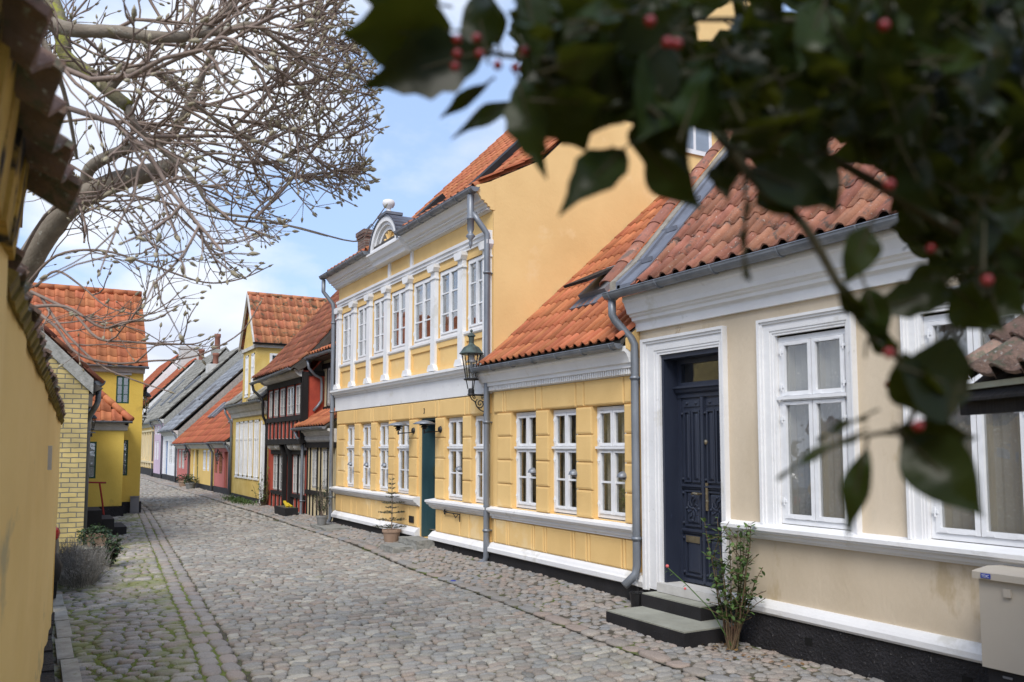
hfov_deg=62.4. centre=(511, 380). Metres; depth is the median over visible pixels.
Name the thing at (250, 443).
window
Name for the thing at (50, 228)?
magnolia tree
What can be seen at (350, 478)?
window
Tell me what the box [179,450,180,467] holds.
window
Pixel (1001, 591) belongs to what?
street cabinet
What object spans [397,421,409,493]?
window
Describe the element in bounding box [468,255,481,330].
window
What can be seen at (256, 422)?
window
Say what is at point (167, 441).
door
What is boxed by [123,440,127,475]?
window
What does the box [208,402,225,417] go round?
roof window
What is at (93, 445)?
window
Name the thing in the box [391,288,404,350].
window
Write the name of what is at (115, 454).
house
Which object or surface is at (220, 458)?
window
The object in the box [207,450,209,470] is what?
window
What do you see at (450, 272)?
window
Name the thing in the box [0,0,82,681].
garden wall
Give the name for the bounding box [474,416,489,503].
window
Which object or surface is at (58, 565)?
shrub
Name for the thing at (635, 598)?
plant pot
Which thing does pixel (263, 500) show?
rose bush
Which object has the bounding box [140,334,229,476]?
terraced house
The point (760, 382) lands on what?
beige house
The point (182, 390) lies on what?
roof window
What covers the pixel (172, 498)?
road cobbles
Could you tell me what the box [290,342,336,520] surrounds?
cream timber house
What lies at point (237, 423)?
window
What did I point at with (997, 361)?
gate canopy
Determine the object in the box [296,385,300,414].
window
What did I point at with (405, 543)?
granite steps
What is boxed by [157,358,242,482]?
terraced house
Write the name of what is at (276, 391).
window
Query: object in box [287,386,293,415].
window
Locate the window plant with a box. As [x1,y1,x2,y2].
[620,488,625,512]
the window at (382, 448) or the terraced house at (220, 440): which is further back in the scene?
the terraced house at (220, 440)
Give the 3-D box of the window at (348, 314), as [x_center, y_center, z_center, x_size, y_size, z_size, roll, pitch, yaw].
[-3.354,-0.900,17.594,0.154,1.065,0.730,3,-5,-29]
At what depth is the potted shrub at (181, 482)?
33.87 m
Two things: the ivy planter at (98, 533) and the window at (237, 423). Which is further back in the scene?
the window at (237, 423)
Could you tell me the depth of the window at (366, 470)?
16.46 m
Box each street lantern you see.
[142,385,151,423]
[459,329,483,416]
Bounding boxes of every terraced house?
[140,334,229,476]
[142,346,200,413]
[143,355,178,398]
[149,347,243,481]
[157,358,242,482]
[171,380,242,482]
[183,390,242,496]
[206,419,232,504]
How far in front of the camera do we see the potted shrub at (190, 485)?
32.24 m
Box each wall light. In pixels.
[528,468,535,474]
[568,469,576,476]
[617,471,626,479]
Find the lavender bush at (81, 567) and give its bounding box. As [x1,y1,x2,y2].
[58,535,113,588]
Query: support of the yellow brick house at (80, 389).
on the pavement at (98, 662)
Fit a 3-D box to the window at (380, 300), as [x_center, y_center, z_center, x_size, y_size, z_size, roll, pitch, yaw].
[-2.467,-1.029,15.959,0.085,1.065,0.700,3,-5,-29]
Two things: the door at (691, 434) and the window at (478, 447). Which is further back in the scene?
the window at (478, 447)
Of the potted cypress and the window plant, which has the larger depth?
the potted cypress
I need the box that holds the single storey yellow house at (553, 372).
[467,165,708,600]
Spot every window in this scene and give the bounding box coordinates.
[89,442,96,477]
[116,376,129,403]
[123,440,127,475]
[147,399,161,412]
[168,389,183,402]
[169,440,171,464]
[173,446,174,464]
[178,399,196,414]
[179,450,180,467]
[182,450,184,468]
[185,376,200,389]
[198,384,216,399]
[203,450,205,470]
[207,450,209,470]
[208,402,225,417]
[211,401,228,417]
[219,452,221,473]
[234,422,239,477]
[238,421,243,477]
[242,421,248,478]
[244,355,248,397]
[247,420,252,479]
[250,353,254,396]
[252,419,259,480]
[269,391,271,417]
[270,353,276,361]
[273,454,280,489]
[274,390,277,416]
[279,455,281,490]
[280,388,290,416]
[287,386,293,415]
[293,455,299,493]
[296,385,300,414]
[299,455,304,494]
[312,449,316,487]
[322,449,326,488]
[327,368,330,405]
[342,311,350,363]
[346,425,355,486]
[357,304,366,359]
[362,424,371,488]
[373,297,383,355]
[378,422,389,490]
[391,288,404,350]
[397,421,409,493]
[413,277,430,344]
[415,193,445,216]
[440,266,457,337]
[447,417,462,499]
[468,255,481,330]
[469,141,519,184]
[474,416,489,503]
[514,412,537,508]
[551,409,577,513]
[563,260,631,309]
[595,405,626,519]
[689,128,711,156]
[777,328,848,529]
[923,313,1023,547]
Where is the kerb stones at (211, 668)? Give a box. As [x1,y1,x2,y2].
[138,504,246,681]
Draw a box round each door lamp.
[387,422,414,434]
[413,420,441,433]
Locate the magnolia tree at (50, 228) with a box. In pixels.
[20,0,389,393]
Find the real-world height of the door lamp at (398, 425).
0.210 m
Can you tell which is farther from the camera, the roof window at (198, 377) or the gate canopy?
the roof window at (198, 377)
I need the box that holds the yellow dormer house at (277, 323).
[223,291,327,507]
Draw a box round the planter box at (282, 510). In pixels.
[274,505,297,515]
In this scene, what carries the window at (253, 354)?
in the yellow dormer house at (277, 323)
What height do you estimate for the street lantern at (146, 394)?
1.205 m
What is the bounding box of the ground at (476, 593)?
[261,514,704,680]
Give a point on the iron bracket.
(445, 511)
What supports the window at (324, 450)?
in the cream timber house at (314, 429)
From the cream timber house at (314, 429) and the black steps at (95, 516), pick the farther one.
the cream timber house at (314, 429)
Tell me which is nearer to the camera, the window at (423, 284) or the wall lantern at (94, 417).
the window at (423, 284)
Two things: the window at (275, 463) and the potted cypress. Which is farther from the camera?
the window at (275, 463)
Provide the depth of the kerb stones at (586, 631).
8.84 m
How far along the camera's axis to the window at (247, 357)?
25.76 m
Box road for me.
[141,480,705,681]
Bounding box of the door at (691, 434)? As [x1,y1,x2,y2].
[681,396,705,584]
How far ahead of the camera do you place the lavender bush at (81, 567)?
10.31 m
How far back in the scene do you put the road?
8.02 m
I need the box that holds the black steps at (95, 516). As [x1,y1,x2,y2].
[87,507,126,534]
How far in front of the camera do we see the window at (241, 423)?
26.04 m
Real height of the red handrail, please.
0.870 m
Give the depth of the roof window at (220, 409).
34.42 m
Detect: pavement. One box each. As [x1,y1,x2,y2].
[53,512,230,681]
[153,481,869,681]
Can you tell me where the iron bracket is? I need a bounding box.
[443,509,459,521]
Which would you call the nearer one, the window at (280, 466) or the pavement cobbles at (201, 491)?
the window at (280, 466)
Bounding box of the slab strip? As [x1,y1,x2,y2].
[53,594,81,681]
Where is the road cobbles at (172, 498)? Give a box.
[139,478,277,526]
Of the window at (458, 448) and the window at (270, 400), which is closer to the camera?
the window at (458, 448)
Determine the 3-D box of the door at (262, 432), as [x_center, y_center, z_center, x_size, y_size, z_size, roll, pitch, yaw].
[-6.876,2.259,23.472,0.100,2.320,0.700,3,-5,-29]
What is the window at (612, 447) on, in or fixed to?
in the single storey yellow house at (553, 372)
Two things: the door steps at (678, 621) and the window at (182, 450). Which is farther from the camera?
the window at (182, 450)
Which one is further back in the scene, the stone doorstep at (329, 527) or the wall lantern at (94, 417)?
the stone doorstep at (329, 527)
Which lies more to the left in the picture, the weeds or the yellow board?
the weeds
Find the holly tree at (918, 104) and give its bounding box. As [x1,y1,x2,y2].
[338,0,1023,536]
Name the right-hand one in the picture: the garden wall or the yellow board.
the yellow board
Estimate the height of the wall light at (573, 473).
0.091 m
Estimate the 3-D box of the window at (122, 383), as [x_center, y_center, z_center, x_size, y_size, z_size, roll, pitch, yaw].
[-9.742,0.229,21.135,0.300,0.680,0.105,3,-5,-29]
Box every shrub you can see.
[53,525,62,598]
[86,533,127,564]
[176,473,190,486]
[183,474,198,488]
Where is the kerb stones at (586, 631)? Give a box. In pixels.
[140,477,741,681]
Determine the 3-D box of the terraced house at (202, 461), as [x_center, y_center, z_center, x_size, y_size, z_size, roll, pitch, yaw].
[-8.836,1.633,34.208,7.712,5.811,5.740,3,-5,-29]
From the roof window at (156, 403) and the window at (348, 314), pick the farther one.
the roof window at (156, 403)
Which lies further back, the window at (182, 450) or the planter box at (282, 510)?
the window at (182, 450)
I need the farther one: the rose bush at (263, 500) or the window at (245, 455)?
the window at (245, 455)
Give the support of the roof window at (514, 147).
in the two storey yellow house at (491, 248)
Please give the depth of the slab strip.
7.12 m
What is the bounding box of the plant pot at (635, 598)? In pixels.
[629,591,643,606]
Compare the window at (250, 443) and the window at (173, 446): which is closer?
the window at (250, 443)
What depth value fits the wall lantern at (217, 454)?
28.39 m
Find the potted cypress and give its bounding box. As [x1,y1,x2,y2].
[312,479,333,524]
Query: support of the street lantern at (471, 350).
attached to the two storey yellow house at (491, 248)
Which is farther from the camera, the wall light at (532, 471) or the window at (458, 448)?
the window at (458, 448)
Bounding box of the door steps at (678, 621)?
[606,591,739,648]
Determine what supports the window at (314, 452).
in the cream timber house at (314, 429)
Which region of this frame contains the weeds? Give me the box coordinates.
[219,494,257,505]
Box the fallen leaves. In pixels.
[711,643,803,667]
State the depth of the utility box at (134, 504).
20.93 m
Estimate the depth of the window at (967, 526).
5.75 m
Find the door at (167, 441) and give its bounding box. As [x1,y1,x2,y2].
[166,441,167,473]
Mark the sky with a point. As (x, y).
(415, 157)
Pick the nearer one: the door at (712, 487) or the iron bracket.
the door at (712, 487)
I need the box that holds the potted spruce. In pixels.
[372,478,406,541]
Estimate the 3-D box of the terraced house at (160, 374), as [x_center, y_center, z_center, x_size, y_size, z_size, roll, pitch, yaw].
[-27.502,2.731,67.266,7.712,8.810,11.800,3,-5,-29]
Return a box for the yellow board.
[283,501,292,506]
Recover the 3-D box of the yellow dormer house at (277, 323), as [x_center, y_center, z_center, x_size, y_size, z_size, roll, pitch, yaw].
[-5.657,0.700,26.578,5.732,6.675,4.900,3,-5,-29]
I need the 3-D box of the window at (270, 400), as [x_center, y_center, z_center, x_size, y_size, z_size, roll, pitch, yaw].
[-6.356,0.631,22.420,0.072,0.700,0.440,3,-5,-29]
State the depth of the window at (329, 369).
19.66 m
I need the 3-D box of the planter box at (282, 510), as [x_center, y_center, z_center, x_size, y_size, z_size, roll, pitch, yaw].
[-5.363,3.110,20.046,0.320,0.245,1.000,3,-5,-29]
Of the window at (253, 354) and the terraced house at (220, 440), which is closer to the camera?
the window at (253, 354)
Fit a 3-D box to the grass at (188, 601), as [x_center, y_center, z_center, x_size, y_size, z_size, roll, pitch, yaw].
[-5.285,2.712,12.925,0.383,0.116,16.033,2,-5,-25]
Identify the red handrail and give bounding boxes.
[89,482,105,514]
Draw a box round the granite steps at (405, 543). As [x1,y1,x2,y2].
[380,536,434,559]
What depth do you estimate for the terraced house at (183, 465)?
36.55 m
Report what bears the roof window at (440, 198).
in the two storey yellow house at (491, 248)
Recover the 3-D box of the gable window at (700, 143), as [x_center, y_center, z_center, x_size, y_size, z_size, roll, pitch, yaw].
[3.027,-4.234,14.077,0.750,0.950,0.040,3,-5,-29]
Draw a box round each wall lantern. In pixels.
[90,407,96,436]
[215,449,222,463]
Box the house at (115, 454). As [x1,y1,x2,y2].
[29,282,148,516]
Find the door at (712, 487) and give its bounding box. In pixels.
[703,395,722,587]
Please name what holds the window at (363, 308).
in the two storey yellow house at (491, 248)
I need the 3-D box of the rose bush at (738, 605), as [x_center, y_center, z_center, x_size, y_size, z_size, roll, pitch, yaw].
[1.848,1.750,7.392,0.864,1.118,0.544,-4,-6,40]
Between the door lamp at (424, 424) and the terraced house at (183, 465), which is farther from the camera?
the terraced house at (183, 465)
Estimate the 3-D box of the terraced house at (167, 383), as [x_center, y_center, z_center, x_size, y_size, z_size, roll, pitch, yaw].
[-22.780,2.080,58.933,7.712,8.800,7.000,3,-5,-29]
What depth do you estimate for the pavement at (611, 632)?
8.72 m
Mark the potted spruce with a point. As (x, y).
(391, 533)
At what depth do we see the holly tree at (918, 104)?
0.71 m
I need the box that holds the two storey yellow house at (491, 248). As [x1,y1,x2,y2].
[319,2,749,561]
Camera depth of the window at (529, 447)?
11.14 m
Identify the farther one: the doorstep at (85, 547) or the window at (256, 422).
the window at (256, 422)
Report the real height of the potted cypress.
0.934 m
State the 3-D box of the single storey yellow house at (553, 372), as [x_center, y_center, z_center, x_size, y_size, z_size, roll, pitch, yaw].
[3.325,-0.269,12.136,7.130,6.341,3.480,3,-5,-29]
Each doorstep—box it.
[77,544,108,555]
[292,520,348,530]
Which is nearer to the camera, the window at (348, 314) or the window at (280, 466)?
the window at (348, 314)
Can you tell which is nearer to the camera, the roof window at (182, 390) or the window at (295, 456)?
the window at (295, 456)
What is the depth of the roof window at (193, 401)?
40.82 m
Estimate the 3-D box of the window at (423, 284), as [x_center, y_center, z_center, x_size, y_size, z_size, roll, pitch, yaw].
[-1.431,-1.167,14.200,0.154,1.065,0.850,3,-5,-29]
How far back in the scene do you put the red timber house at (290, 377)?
21.09 m
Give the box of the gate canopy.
[960,317,1023,414]
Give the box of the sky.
[17,0,796,379]
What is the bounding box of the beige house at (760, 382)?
[599,134,1023,681]
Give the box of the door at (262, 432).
[259,421,267,502]
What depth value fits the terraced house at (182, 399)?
43.67 m
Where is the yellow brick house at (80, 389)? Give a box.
[40,323,105,552]
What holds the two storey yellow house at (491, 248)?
on the ground at (476, 593)
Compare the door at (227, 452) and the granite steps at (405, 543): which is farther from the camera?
the door at (227, 452)
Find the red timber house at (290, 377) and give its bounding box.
[249,224,373,513]
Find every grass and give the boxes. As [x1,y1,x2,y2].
[149,521,250,681]
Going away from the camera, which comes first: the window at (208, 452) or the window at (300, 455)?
the window at (300, 455)
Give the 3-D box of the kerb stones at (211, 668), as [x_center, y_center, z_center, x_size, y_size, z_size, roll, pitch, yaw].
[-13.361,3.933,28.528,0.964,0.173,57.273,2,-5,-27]
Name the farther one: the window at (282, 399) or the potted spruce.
the window at (282, 399)
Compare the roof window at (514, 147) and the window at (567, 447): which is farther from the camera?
the roof window at (514, 147)
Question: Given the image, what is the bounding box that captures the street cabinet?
[972,565,1023,681]
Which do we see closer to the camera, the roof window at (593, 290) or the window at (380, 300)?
the roof window at (593, 290)
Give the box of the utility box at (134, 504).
[130,496,139,512]
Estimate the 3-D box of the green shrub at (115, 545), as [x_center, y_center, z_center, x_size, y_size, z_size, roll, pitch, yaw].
[-5.709,2.377,11.896,0.566,0.460,0.602,1,-5,-11]
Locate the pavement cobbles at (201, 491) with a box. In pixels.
[140,474,218,494]
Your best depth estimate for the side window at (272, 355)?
24.97 m
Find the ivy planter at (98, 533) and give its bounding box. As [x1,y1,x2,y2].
[76,523,112,546]
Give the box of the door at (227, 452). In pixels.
[226,452,227,487]
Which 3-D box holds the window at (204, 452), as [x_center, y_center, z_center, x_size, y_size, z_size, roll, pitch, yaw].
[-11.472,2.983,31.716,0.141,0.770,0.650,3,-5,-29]
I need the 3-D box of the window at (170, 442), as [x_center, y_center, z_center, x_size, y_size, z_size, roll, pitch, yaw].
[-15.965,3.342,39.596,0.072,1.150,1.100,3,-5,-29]
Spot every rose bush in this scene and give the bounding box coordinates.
[252,467,269,505]
[666,517,765,649]
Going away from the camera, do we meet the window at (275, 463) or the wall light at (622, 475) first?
the wall light at (622, 475)
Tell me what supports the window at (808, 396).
in the beige house at (760, 382)

